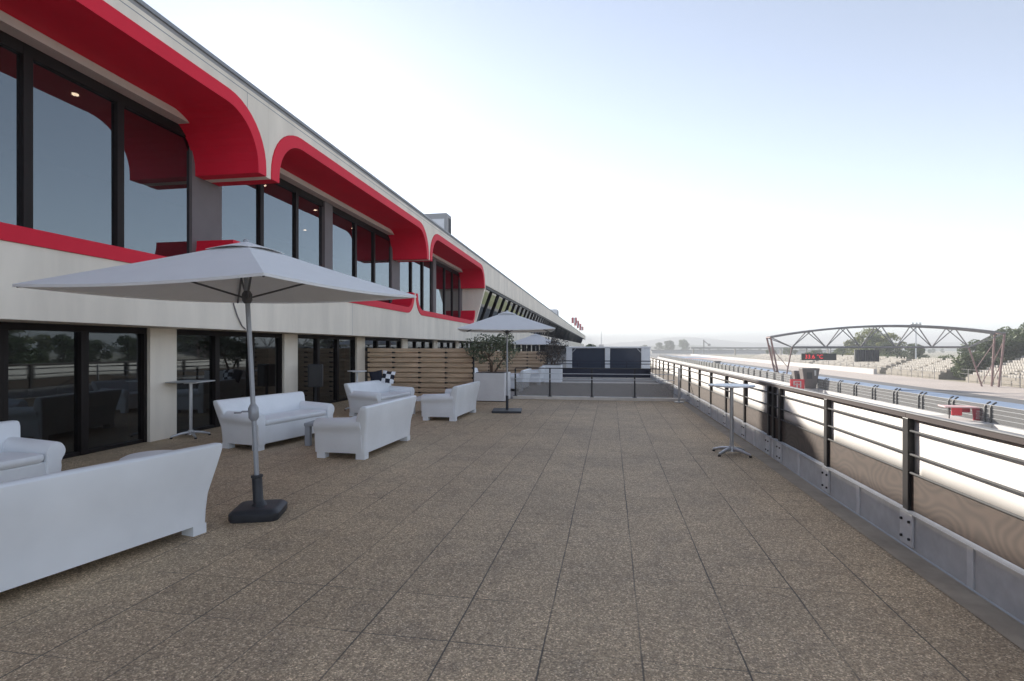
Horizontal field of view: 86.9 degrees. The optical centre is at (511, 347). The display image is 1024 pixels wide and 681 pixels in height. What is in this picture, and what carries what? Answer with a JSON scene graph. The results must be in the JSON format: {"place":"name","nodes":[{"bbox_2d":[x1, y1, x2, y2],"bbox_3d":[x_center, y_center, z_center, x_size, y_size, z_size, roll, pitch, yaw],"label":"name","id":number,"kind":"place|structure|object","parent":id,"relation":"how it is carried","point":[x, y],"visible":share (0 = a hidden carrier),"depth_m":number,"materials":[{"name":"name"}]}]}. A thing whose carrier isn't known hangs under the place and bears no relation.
{"place":"outdoors","nodes":[
{"label":"outdoors","id":0,"kind":"place"},
{"bbox_2d":[308,364,322,401],"bbox_3d":[-4.870,1.010,13.395,0.400,1.180,0.400,0,0,-15],"label":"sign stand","id":1,"kind":"object","parent":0,"point":[315,376],"visible":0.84,"depth_m":13.25,"materials":[{"name":"black metal"}]},
{"bbox_2d":[0,399,1023,680],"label":"terrace floor","id":2,"kind":"structure","parent":0,"point":[546,539],"depth_m":3.72,"materials":[{"name":"tile"}]},
{"bbox_2d":[0,420,65,482],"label":"sofa","id":3,"kind":"object","parent":2,"relation":"on","point":[20,457],"visible":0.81,"depth_m":5.82,"materials":[{"name":"white plastic"}]},
{"bbox_2d":[0,443,221,591],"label":"sofa","id":4,"kind":"object","parent":2,"relation":"on","point":[54,523],"visible":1,"depth_m":3.83,"materials":[{"name":"white plastic"}]},
{"bbox_2d":[119,450,171,459],"bbox_3d":[-4.003,1.385,6.018,0.630,0.430,0.630,0,0,10],"label":"table","id":5,"kind":"object","parent":2,"relation":"on","point":[138,454],"visible":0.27,"depth_m":5.96,"materials":[{"name":"white plastic"}]},
{"bbox_2d":[165,380,214,438],"bbox_3d":[-5.738,1.100,9.650,0.580,1.000,0.580,0,0,0],"label":"bar table","id":6,"kind":"object","parent":2,"relation":"on","point":[190,431],"visible":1,"depth_m":9.62,"materials":[{"name":"metal"}]},
{"bbox_2d":[12,239,415,523],"bbox_3d":[-2.540,0.282,5.178,2.402,2.635,2.402,0,0,15],"label":"parasol","id":7,"kind":"object","parent":2,"relation":"on","point":[246,272],"visible":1,"depth_m":5.00,"materials":[{"name":"white fabric"}]},
{"bbox_2d":[213,391,333,450],"bbox_3d":[-3.988,1.218,9.253,0.856,0.765,1.910,0,0,20],"label":"sofa","id":8,"kind":"object","parent":2,"relation":"on","point":[284,416],"visible":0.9,"depth_m":8.83,"materials":[{"name":"white plastic"}]},
{"bbox_2d":[304,420,314,445],"bbox_3d":[-3.094,1.415,8.983,0.540,0.370,0.500,0,0,6],"label":"side table","id":9,"kind":"object","parent":2,"relation":"on","point":[308,432],"visible":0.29,"depth_m":8.77,"materials":[{"name":"grey plastic"}]},
{"bbox_2d":[313,395,415,459],"bbox_3d":[-2.266,1.218,8.577,0.856,0.765,1.910,0,0,11],"label":"sofa","id":10,"kind":"object","parent":2,"relation":"on","point":[364,432],"visible":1,"depth_m":7.79,"materials":[{"name":"white plastic"}]},
{"bbox_2d":[344,380,414,415],"bbox_3d":[-3.197,1.218,13.245,0.856,0.765,1.910,0,0,17],"label":"sofa","id":11,"kind":"object","parent":2,"relation":"on","point":[362,394],"visible":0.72,"depth_m":12.67,"materials":[{"name":"white plastic"}]},
{"bbox_2d":[369,370,381,380],"bbox_3d":[-3.470,0.760,13.820,0.330,0.330,0.106,-10,-12,-9],"label":"cushion","id":12,"kind":"object","parent":11,"relation":"on","point":[375,375],"visible":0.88,"depth_m":13.78,"materials":[{"name":"fabric"}]},
{"bbox_2d":[381,370,395,383],"bbox_3d":[-3.166,0.760,13.815,0.330,0.330,0.106,8,-14,0],"label":"cushion","id":13,"kind":"object","parent":11,"relation":"on","point":[387,376],"visible":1,"depth_m":13.77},
{"bbox_2d":[366,347,474,396],"bbox_3d":[-2.928,0.793,17.174,3.570,1.614,0.217,0,0,10],"label":"wooden screen","id":14,"kind":"object","parent":2,"relation":"on","point":[420,371],"visible":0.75,"depth_m":17.09,"materials":[{"name":"brown wood"}]},
{"bbox_2d":[421,381,479,420],"bbox_3d":[-1.393,1.218,12.575,0.856,0.765,1.910,0,0,11],"label":"sofa","id":15,"kind":"object","parent":2,"relation":"on","point":[453,403],"visible":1,"depth_m":11.77,"materials":[{"name":"white plastic"}]},
{"bbox_2d":[474,371,510,401],"bbox_3d":[-0.588,1.174,16.352,0.940,0.852,0.940,0,0,10],"label":"planter","id":16,"kind":"object","parent":2,"relation":"on","point":[492,387],"visible":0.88,"depth_m":15.89,"materials":[{"name":"white paint"}]},
{"bbox_2d":[462,333,521,371],"bbox_3d":[-0.676,0.131,16.329,1.818,1.269,1.802,0,0,10],"label":"tree","id":17,"kind":"object","parent":16,"relation":"on","point":[501,346],"visible":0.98,"depth_m":16.18,"materials":[{"name":"green plant"}]},
{"bbox_2d":[457,310,554,412],"bbox_3d":[-0.122,0.338,13.451,2.242,2.525,2.242,0,0,0],"label":"parasol","id":18,"kind":"object","parent":2,"relation":"on","point":[507,322],"visible":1,"depth_m":12.89,"materials":[{"name":"white fabric"}]},
{"bbox_2d":[708,383,755,457],"bbox_3d":[3.289,1.080,8.090,0.660,1.040,0.660,0,0,10],"label":"bar table","id":19,"kind":"object","parent":2,"relation":"on","point":[731,447],"visible":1,"depth_m":8.06,"materials":[{"name":"metal"}]},
{"bbox_2d":[682,403,1023,649],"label":"terrace edge strip","id":20,"kind":"object","parent":2,"relation":"on","point":[1008,627],"visible":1,"depth_m":4.12,"materials":[{"name":"concrete"}]},
{"bbox_2d":[680,364,689,401],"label":"railing panel","id":21,"kind":"object","parent":20,"relation":"on","point":[685,384],"visible":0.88,"depth_m":16.07,"materials":[{"name":"black metal"}]},
{"bbox_2d":[688,365,700,408],"bbox_3d":[4.884,1.042,14.464,0.103,1.061,1.784,0,0,10],"label":"railing panel","id":22,"kind":"object","parent":20,"relation":"on","point":[695,384],"visible":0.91,"depth_m":14.45,"materials":[{"name":"black metal"}]},
{"bbox_2d":[698,367,711,416],"bbox_3d":[4.620,1.042,12.912,0.103,1.061,1.634,0,0,10],"label":"railing panel","id":23,"kind":"object","parent":20,"relation":"on","point":[705,394],"visible":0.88,"depth_m":12.90,"materials":[{"name":"black metal"}]},
{"bbox_2d":[709,370,727,425],"bbox_3d":[4.364,1.042,11.408,0.103,1.061,1.684,0,0,10],"label":"railing panel","id":24,"kind":"object","parent":20,"relation":"on","point":[718,404],"visible":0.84,"depth_m":11.34,"materials":[{"name":"black metal"}]},
{"bbox_2d":[724,373,746,438],"bbox_3d":[4.112,1.042,9.929,0.103,1.061,1.584,0,0,10],"label":"railing panel","id":25,"kind":"object","parent":20,"relation":"on","point":[740,400],"visible":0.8,"depth_m":9.74,"materials":[{"name":"black metal"}]},
{"bbox_2d":[742,377,770,454],"bbox_3d":[3.874,1.042,8.534,0.103,1.061,1.514,0,0,10],"label":"railing panel","id":26,"kind":"object","parent":20,"relation":"on","point":[758,410],"visible":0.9,"depth_m":8.45,"materials":[{"name":"black metal"}]},
{"bbox_2d":[766,382,783,461],"bbox_3d":[3.715,1.042,7.598,0.103,1.061,0.654,0,0,10],"label":"railing panel","id":27,"kind":"object","parent":20,"relation":"on","point":[777,406],"visible":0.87,"depth_m":7.60,"materials":[{"name":"black metal"}]},
{"bbox_2d":[777,385,830,493],"bbox_3d":[3.539,1.042,6.567,0.103,1.061,1.704,0,0,10],"label":"railing panel","id":28,"kind":"object","parent":20,"relation":"on","point":[806,430],"visible":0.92,"depth_m":6.43,"materials":[{"name":"black metal"}]},
{"bbox_2d":[822,394,914,547],"bbox_3d":[3.275,1.042,5.015,0.103,1.061,1.714,0,0,10],"label":"railing panel","id":29,"kind":"object","parent":20,"relation":"on","point":[871,459],"visible":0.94,"depth_m":4.85,"materials":[{"name":"black metal"}]},
{"bbox_2d":[901,412,1023,621],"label":"railing panel","id":30,"kind":"object","parent":20,"relation":"on","point":[967,496],"visible":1,"depth_m":3.55,"materials":[{"name":"black metal"}]},
{"bbox_2d":[143,0,1023,346],"label":"sky","id":31,"kind":"structure","parent":0,"point":[753,171],"materials":[{"name":"white"}]},
{"bbox_2d":[511,354,680,397],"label":"terrace roof floor","id":32,"kind":"structure","parent":0,"point":[622,381],"depth_m":26.05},
{"bbox_2d":[475,348,547,372],"bbox_3d":[-0.655,0.820,26.212,4.790,1.560,0.217,0,0,10],"label":"wooden screen","id":33,"kind":"object","parent":32,"relation":"on","point":[524,359],"visible":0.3,"depth_m":25.99,"materials":[{"name":"brown wood"}]},
{"bbox_2d":[511,369,531,388],"bbox_3d":[0.187,1.218,20.602,0.856,0.765,1.910,0,0,10],"label":"sofa","id":34,"kind":"object","parent":32,"relation":"on","point":[526,377],"visible":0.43,"depth_m":19.75,"materials":[{"name":"white plastic"}]},
{"bbox_2d":[512,333,560,350],"bbox_3d":[1.204,0.443,27.431,2.602,2.315,2.602,0,0,5],"label":"parasol","id":35,"kind":"object","parent":32,"relation":"on","point":[535,339],"visible":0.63,"depth_m":26.54,"materials":[{"name":"white fabric"}]},
{"bbox_2d":[529,366,544,381],"bbox_3d":[1.014,1.218,24.009,0.856,0.765,1.910,0,0,10],"label":"sofa","id":36,"kind":"object","parent":32,"relation":"on","point":[536,377],"visible":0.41,"depth_m":23.14,"materials":[{"name":"white plastic"}]},
{"bbox_2d":[573,382,621,382],"bbox_3d":[3.719,1.596,24.226,5.800,0.001,1.000,0,0,10],"label":"pale floor strip","id":37,"kind":"object","parent":32,"relation":"on","point":[597,382],"visible":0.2,"depth_m":24.50,"materials":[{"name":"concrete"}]},
{"bbox_2d":[542,364,562,381],"bbox_3d":[1.848,1.194,24.670,0.850,0.812,0.850,0,0,10],"label":"planter","id":38,"kind":"object","parent":37,"relation":"on","point":[556,377],"visible":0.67,"depth_m":24.24,"materials":[{"name":"white paint"}]},
{"bbox_2d":[535,336,568,364],"bbox_3d":[1.854,0.122,24.721,1.370,1.379,1.637,0,0,21],"label":"tree","id":39,"kind":"object","parent":38,"relation":"on","point":[553,351],"visible":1,"depth_m":24.60,"materials":[{"name":"green plant"}]},
{"bbox_2d":[554,360,650,377],"bbox_3d":[4.763,1.150,28.600,5.140,0.900,0.080,0,0,10],"label":"banner railing","id":40,"kind":"object","parent":32,"relation":"on","point":[601,373],"visible":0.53,"depth_m":28.54,"materials":[{"name":"metal"}]},
{"bbox_2d":[667,361,674,391],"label":"railing panel","id":41,"kind":"object","parent":32,"relation":"on","point":[671,366],"visible":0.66,"depth_m":19.40,"materials":[{"name":"glass"}]},
{"bbox_2d":[673,362,681,396],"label":"railing panel","id":42,"kind":"object","parent":32,"relation":"on","point":[677,365],"visible":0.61,"depth_m":17.99,"materials":[{"name":"glass"}]},
{"bbox_2d":[566,347,650,367],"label":"pavilion","id":43,"kind":"structure","parent":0,"point":[605,355],"depth_m":31.03,"materials":[{"name":"glass"}]},
{"bbox_2d":[651,350,852,353],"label":"wall","id":44,"kind":"structure","parent":0,"point":[723,351],"depth_m":527.29,"materials":[{"name":"concrete"}]},
{"bbox_2d":[573,337,971,346],"bbox_3d":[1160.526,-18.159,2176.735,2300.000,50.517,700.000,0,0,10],"label":"hills","id":45,"kind":"structure","parent":0,"point":[699,341],"depth_m":2034.73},
{"bbox_2d":[639,345,974,350],"bbox_3d":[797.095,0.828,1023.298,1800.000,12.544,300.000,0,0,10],"label":"hills","id":46,"kind":"structure","parent":0,"point":[677,347],"depth_m":977.83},
{"bbox_2d":[650,351,1022,387],"bbox_3d":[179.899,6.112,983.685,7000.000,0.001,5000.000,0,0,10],"label":"ground","id":47,"kind":"structure","parent":0,"point":[937,354],"depth_m":403.37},
{"bbox_2d":[510,354,1023,624],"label":"terrace base","id":48,"kind":"object","parent":47,"relation":"on","point":[988,600],"depth_m":4.15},
{"bbox_2d":[0,0,584,458],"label":"pit building","id":49,"kind":"structure","parent":48,"relation":"on","point":[134,130],"depth_m":9.19,"materials":[{"name":"beige concrete"}]},
{"bbox_2d":[0,322,2,421],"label":"glass door","id":50,"kind":"structure","parent":49,"relation":"in","point":[1,323],"depth_m":6.91,"materials":[{"name":"black"}]},
{"bbox_2d":[0,30,32,228],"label":"window","id":51,"kind":"structure","parent":49,"relation":"in","point":[16,56],"depth_m":7.14,"materials":[{"name":"clear glass"}]},
{"bbox_2d":[3,322,84,458],"bbox_3d":[-6.493,0.635,7.492,0.115,1.921,1.115,0,0,9],"label":"glass door","id":52,"kind":"structure","parent":49,"relation":"in","point":[44,364],"depth_m":7.53,"materials":[{"name":"black"}]},
{"bbox_2d":[31,46,123,247],"bbox_3d":[-6.413,-2.630,7.982,0.095,2.860,1.478,0,0,9],"label":"window","id":53,"kind":"structure","parent":49,"relation":"in","point":[78,120],"depth_m":7.97,"materials":[{"name":"clear glass"}]},
{"bbox_2d":[85,325,146,454],"bbox_3d":[-6.309,0.635,8.585,0.116,1.921,1.115,0,0,9],"label":"glass door","id":54,"kind":"structure","parent":49,"relation":"in","point":[115,357],"depth_m":8.59,"materials":[{"name":"black"}]},
{"bbox_2d":[124,96,188,256],"bbox_3d":[-6.171,-2.660,9.396,0.070,2.800,1.520,0,0,9],"label":"window","id":55,"kind":"structure","parent":49,"relation":"in","point":[156,149],"depth_m":9.36,"materials":[{"name":"clear glass"}]},
{"bbox_2d":[177,329,216,433],"bbox_3d":[-6.042,0.635,10.273,0.116,1.921,1.115,0,0,9],"label":"glass door","id":56,"kind":"structure","parent":49,"relation":"in","point":[196,349],"depth_m":10.36,"materials":[{"name":"black"}]},
{"bbox_2d":[217,331,252,426],"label":"glass door","id":57,"kind":"structure","parent":49,"relation":"in","point":[232,350],"depth_m":11.35,"materials":[{"name":"black"}]},
{"bbox_2d":[222,184,263,246],"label":"window","id":58,"kind":"structure","parent":49,"relation":"in","point":[242,205],"depth_m":11.70,"materials":[{"name":"clear glass"}]},
{"bbox_2d":[253,333,281,395],"bbox_3d":[-5.688,0.635,12.478,0.116,1.921,1.115,0,0,9],"label":"glass door","id":59,"kind":"structure","parent":49,"relation":"in","point":[267,347],"depth_m":12.54,"materials":[{"name":"black"}]},
{"bbox_2d":[264,178,298,258],"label":"window","id":60,"kind":"structure","parent":49,"relation":"in","point":[281,199],"depth_m":13.13,"materials":[{"name":"clear glass"}]},
{"bbox_2d":[298,335,318,401],"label":"glass door","id":61,"kind":"structure","parent":49,"relation":"in","point":[308,345],"depth_m":14.20,"materials":[{"name":"black"}]},
{"bbox_2d":[299,188,323,266],"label":"window","id":62,"kind":"structure","parent":49,"relation":"in","point":[310,206],"depth_m":14.40,"materials":[{"name":"clear glass"}]},
{"bbox_2d":[318,335,337,402],"bbox_3d":[-5.235,0.635,15.255,0.116,1.921,1.115,0,0,9],"label":"glass door","id":63,"kind":"structure","parent":49,"relation":"in","point":[328,345],"depth_m":15.37,"materials":[{"name":"black"}]},
{"bbox_2d":[333,206,356,277],"bbox_3d":[-5.062,-2.630,16.226,0.095,2.860,1.635,0,0,9],"label":"window","id":64,"kind":"structure","parent":49,"relation":"in","point":[344,224],"depth_m":16.31,"materials":[{"name":"clear glass"}]},
{"bbox_2d":[338,336,354,401],"bbox_3d":[-5.039,0.635,16.344,0.115,1.921,1.115,0,0,9],"label":"glass door","id":65,"kind":"structure","parent":49,"relation":"in","point":[346,345],"depth_m":16.31,"materials":[{"name":"black"}]},
{"bbox_2d":[357,219,374,282],"bbox_3d":[-4.818,-2.630,17.699,0.095,2.860,1.478,0,0,9],"label":"window","id":66,"kind":"structure","parent":49,"relation":"in","point":[365,232],"depth_m":17.77,"materials":[{"name":"clear glass"}]},
{"bbox_2d":[365,337,376,380],"bbox_3d":[-4.759,0.635,18.018,0.116,1.921,1.115,0,0,9],"label":"glass door","id":67,"kind":"structure","parent":49,"relation":"in","point":[369,342],"depth_m":17.92,"materials":[{"name":"black"}]},
{"bbox_2d":[375,228,389,302],"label":"window","id":68,"kind":"structure","parent":49,"relation":"in","point":[382,240],"depth_m":19.16,"materials":[{"name":"clear glass"}]},
{"bbox_2d":[377,338,389,347],"bbox_3d":[-4.598,0.635,19.131,0.115,1.921,1.115,0,0,9],"label":"glass door","id":69,"kind":"structure","parent":49,"relation":"in","point":[381,342],"depth_m":19.18,"materials":[{"name":"black"}]},
{"bbox_2d":[400,262,411,291],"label":"window","id":70,"kind":"structure","parent":49,"relation":"in","point":[405,267],"depth_m":21.54,"materials":[{"name":"clear glass"}]},
{"bbox_2d":[412,262,423,309],"bbox_3d":[-3.988,-2.630,22.716,0.096,2.860,1.499,0,0,9],"label":"window","id":71,"kind":"structure","parent":49,"relation":"in","point":[417,267],"depth_m":23.09,"materials":[{"name":"clear glass"}]},
{"bbox_2d":[424,261,431,311],"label":"window","id":72,"kind":"structure","parent":49,"relation":"in","point":[427,265],"depth_m":24.14,"materials":[{"name":"clear glass"}]},
{"bbox_2d":[425,213,450,233],"bbox_3d":[-3.261,-5.280,23.851,1.015,1.100,0.735,0,0,10],"label":"roof plant box","id":73,"kind":"object","parent":49,"relation":"on","point":[442,220],"visible":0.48,"depth_m":23.48,"materials":[{"name":"white paint"}]},
{"bbox_2d":[436,261,444,314],"bbox_3d":[-3.461,-2.630,25.941,0.096,2.860,1.635,0,0,9],"label":"window","id":74,"kind":"structure","parent":49,"relation":"in","point":[440,268],"depth_m":26.11,"materials":[{"name":"clear glass"}]},
{"bbox_2d":[445,265,452,315],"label":"window","id":75,"kind":"structure","parent":49,"relation":"in","point":[448,271],"depth_m":27.49,"materials":[{"name":"clear glass"}]},
{"bbox_2d":[453,270,458,317],"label":"window","id":76,"kind":"structure","parent":49,"relation":"in","point":[455,274],"depth_m":28.82,"materials":[{"name":"clear glass"}]},
{"bbox_2d":[477,289,490,321],"bbox_3d":[-1.736,-2.375,31.237,0.842,1.982,2.305,0,0,9],"label":"raked window","id":77,"kind":"structure","parent":49,"relation":"in","point":[487,293],"depth_m":31.71,"materials":[{"name":"clear glass"}]},
{"bbox_2d":[480,292,497,320],"bbox_3d":[-1.375,-2.375,33.457,0.846,1.982,2.305,0,0,9],"label":"raked window","id":78,"kind":"structure","parent":49,"relation":"in","point":[492,299],"depth_m":33.37,"materials":[{"name":"clear glass"}]},
{"bbox_2d":[490,296,503,316],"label":"raked window","id":79,"kind":"structure","parent":49,"relation":"in","point":[498,303],"depth_m":35.53,"materials":[{"name":"clear glass"}]},
{"bbox_2d":[513,395,686,401],"bbox_3d":[2.639,1.573,16.545,5.240,0.095,0.380,0,0,10],"label":"kerb strip","id":80,"kind":"object","parent":48,"relation":"on","point":[597,398],"visible":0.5,"depth_m":16.42,"materials":[{"name":"concrete"}]},
{"bbox_2d":[513,367,549,395],"bbox_3d":[0.613,1.080,16.885,1.150,0.890,0.120,0,0,10],"label":"cross railing","id":81,"kind":"object","parent":80,"relation":"on","point":[533,388],"visible":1,"depth_m":16.88,"materials":[{"name":"glass"}]},
{"bbox_2d":[548,368,591,396],"bbox_3d":[1.783,1.080,16.671,1.350,0.890,0.120,0,0,10],"label":"cross railing","id":82,"kind":"object","parent":80,"relation":"on","point":[567,389],"visible":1,"depth_m":16.67,"materials":[{"name":"black metal"}]},
{"bbox_2d":[590,368,634,396],"bbox_3d":[3.047,1.080,16.440,1.340,0.890,0.120,0,0,10],"label":"cross railing","id":83,"kind":"object","parent":80,"relation":"on","point":[612,389],"visible":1,"depth_m":16.44,"materials":[{"name":"black metal"}]},
{"bbox_2d":[633,368,673,397],"bbox_3d":[4.242,1.080,16.221,1.210,0.890,0.120,0,0,10],"label":"cross railing","id":84,"kind":"object","parent":80,"relation":"on","point":[657,390],"visible":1,"depth_m":16.21,"materials":[{"name":"black metal"}]},
{"bbox_2d":[691,347,849,354],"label":"footbridge","id":85,"kind":"object","parent":47,"relation":"on","point":[735,348],"visible":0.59,"depth_m":403.85,"materials":[{"name":"metal"}]},
{"bbox_2d":[749,354,818,363],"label":"grandstand","id":86,"kind":"object","parent":47,"relation":"on","point":[794,358],"visible":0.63,"depth_m":203.61,"materials":[{"name":"concrete"}]},
{"bbox_2d":[657,357,1023,434],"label":"pit wall","id":87,"kind":"structure","parent":47,"relation":"on","point":[994,425],"depth_m":52.44,"materials":[{"name":"concrete"}]},
{"bbox_2d":[658,355,1023,428],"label":"debris fence","id":88,"kind":"object","parent":87,"relation":"on","point":[1006,416],"visible":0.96,"depth_m":47.21,"materials":[{"name":"grey metal"}]},
{"bbox_2d":[843,339,863,355],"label":"tree","id":89,"kind":"object","parent":47,"relation":"on","point":[851,342],"visible":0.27,"depth_m":193.14,"materials":[{"name":"green plant"}]},
{"bbox_2d":[813,355,911,373],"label":"grandstand","id":90,"kind":"object","parent":47,"relation":"on","point":[845,360],"visible":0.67,"depth_m":135.41,"materials":[{"name":"concrete"}]},
{"bbox_2d":[852,328,881,352],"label":"tree","id":91,"kind":"object","parent":47,"relation":"on","point":[862,335],"visible":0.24,"depth_m":181.55,"materials":[{"name":"green plant"}]},
{"bbox_2d":[858,333,885,352],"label":"tree","id":92,"kind":"object","parent":47,"relation":"on","point":[873,340],"visible":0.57,"depth_m":174.12,"materials":[{"name":"green plant"}]},
{"bbox_2d":[879,341,901,357],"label":"tree","id":93,"kind":"object","parent":47,"relation":"on","point":[887,351],"visible":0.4,"depth_m":164.54,"materials":[{"name":"green plant"}]},
{"bbox_2d":[876,332,908,356],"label":"tree","id":94,"kind":"object","parent":47,"relation":"on","point":[891,336],"visible":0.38,"depth_m":169.76,"materials":[{"name":"green plant"}]},
{"bbox_2d":[902,348,926,358],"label":"tree","id":95,"kind":"object","parent":47,"relation":"on","point":[920,353],"visible":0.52,"depth_m":153.34,"materials":[{"name":"green plant"}]},
{"bbox_2d":[882,357,978,379],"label":"grandstand","id":96,"kind":"object","parent":47,"relation":"on","point":[933,368],"visible":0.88,"depth_m":110.83,"materials":[{"name":"plastic"}]},
{"bbox_2d":[957,339,981,356],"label":"tree","id":97,"kind":"object","parent":47,"relation":"on","point":[965,350],"visible":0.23,"depth_m":120.33,"materials":[{"name":"green plant"}]},
{"bbox_2d":[950,350,998,379],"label":"tree","id":98,"kind":"object","parent":47,"relation":"on","point":[962,364],"visible":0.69,"depth_m":97.82,"materials":[{"name":"green plant"}]},
{"bbox_2d":[962,356,1023,387],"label":"grandstand","id":99,"kind":"object","parent":47,"relation":"on","point":[1012,374],"visible":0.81,"depth_m":89.34,"materials":[{"name":"concrete"}]},
{"bbox_2d":[975,339,1021,367],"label":"tree","id":100,"kind":"object","parent":47,"relation":"on","point":[985,346],"visible":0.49,"depth_m":96.60,"materials":[{"name":"green plant"}]},
{"bbox_2d":[981,336,1023,364],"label":"tree","id":101,"kind":"object","parent":47,"relation":"on","point":[1019,346],"visible":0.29,"depth_m":97.08,"materials":[{"name":"green plant"}]},
{"bbox_2d":[1008,322,1023,357],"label":"tree","id":102,"kind":"object","parent":47,"relation":"on","point":[1020,331],"visible":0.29,"depth_m":99.40,"materials":[{"name":"green plant"}]},
{"bbox_2d":[650,354,1023,404],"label":"race track","id":103,"kind":"structure","parent":0,"point":[1009,400],"depth_m":82.06,"materials":[{"name":"asphalt"}]},
{"bbox_2d":[665,355,1023,409],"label":"blue runoff","id":104,"kind":"structure","parent":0,"point":[985,401],"depth_m":72.93,"materials":[{"name":"paint"}]},
{"bbox_2d":[675,355,1023,399],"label":"pale runoff","id":105,"kind":"structure","parent":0,"point":[996,391],"depth_m":93.72,"materials":[{"name":"concrete"}]},
{"bbox_2d":[691,354,876,373],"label":"track barrier","id":106,"kind":"object","parent":105,"relation":"on","point":[851,369],"visible":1,"depth_m":161.69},
{"bbox_2d":[766,325,1005,386],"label":"start gantry","id":107,"kind":"object","parent":105,"relation":"on","point":[948,328],"visible":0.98,"depth_m":85.84,"materials":[{"name":"metal"}]},
{"bbox_2d":[801,348,835,359],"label":"temperature display","id":108,"kind":"object","parent":107,"relation":"hanging from","point":[818,356],"visible":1,"depth_m":87.86,"materials":[{"name":"black"}]},
{"bbox_2d":[854,348,878,361],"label":"start lights","id":109,"kind":"object","parent":107,"relation":"hanging from","point":[866,355],"visible":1,"depth_m":86.50},
{"label":"pit lane","id":110,"kind":"structure","parent":0,"visible":0},
{"bbox_2d":[790,379,803,388],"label":"red sign","id":111,"kind":"object","parent":110,"relation":"on","point":[798,383],"visible":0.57,"depth_m":65.94,"materials":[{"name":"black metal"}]},
{"bbox_2d":[926,414,991,427],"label":"stand platform","id":112,"kind":"structure","parent":110,"relation":"on","point":[968,421],"depth_m":37.29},
{"bbox_2d":[938,405,979,420],"bbox_3d":[31.544,4.590,37.958,2.300,0.920,1.200,0,0,18],"label":"pit wall stand","id":113,"kind":"object","parent":112,"relation":"on","point":[957,409],"visible":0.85,"depth_m":37.67,"materials":[{"name":"red metal"}]},
{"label":"cabin platform","id":114,"kind":"object","parent":110,"relation":"on","visible":0},
{"bbox_2d":[799,368,819,388],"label":"pit wall cabin","id":115,"kind":"object","parent":114,"relation":"on","point":[809,376],"visible":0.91,"depth_m":65.91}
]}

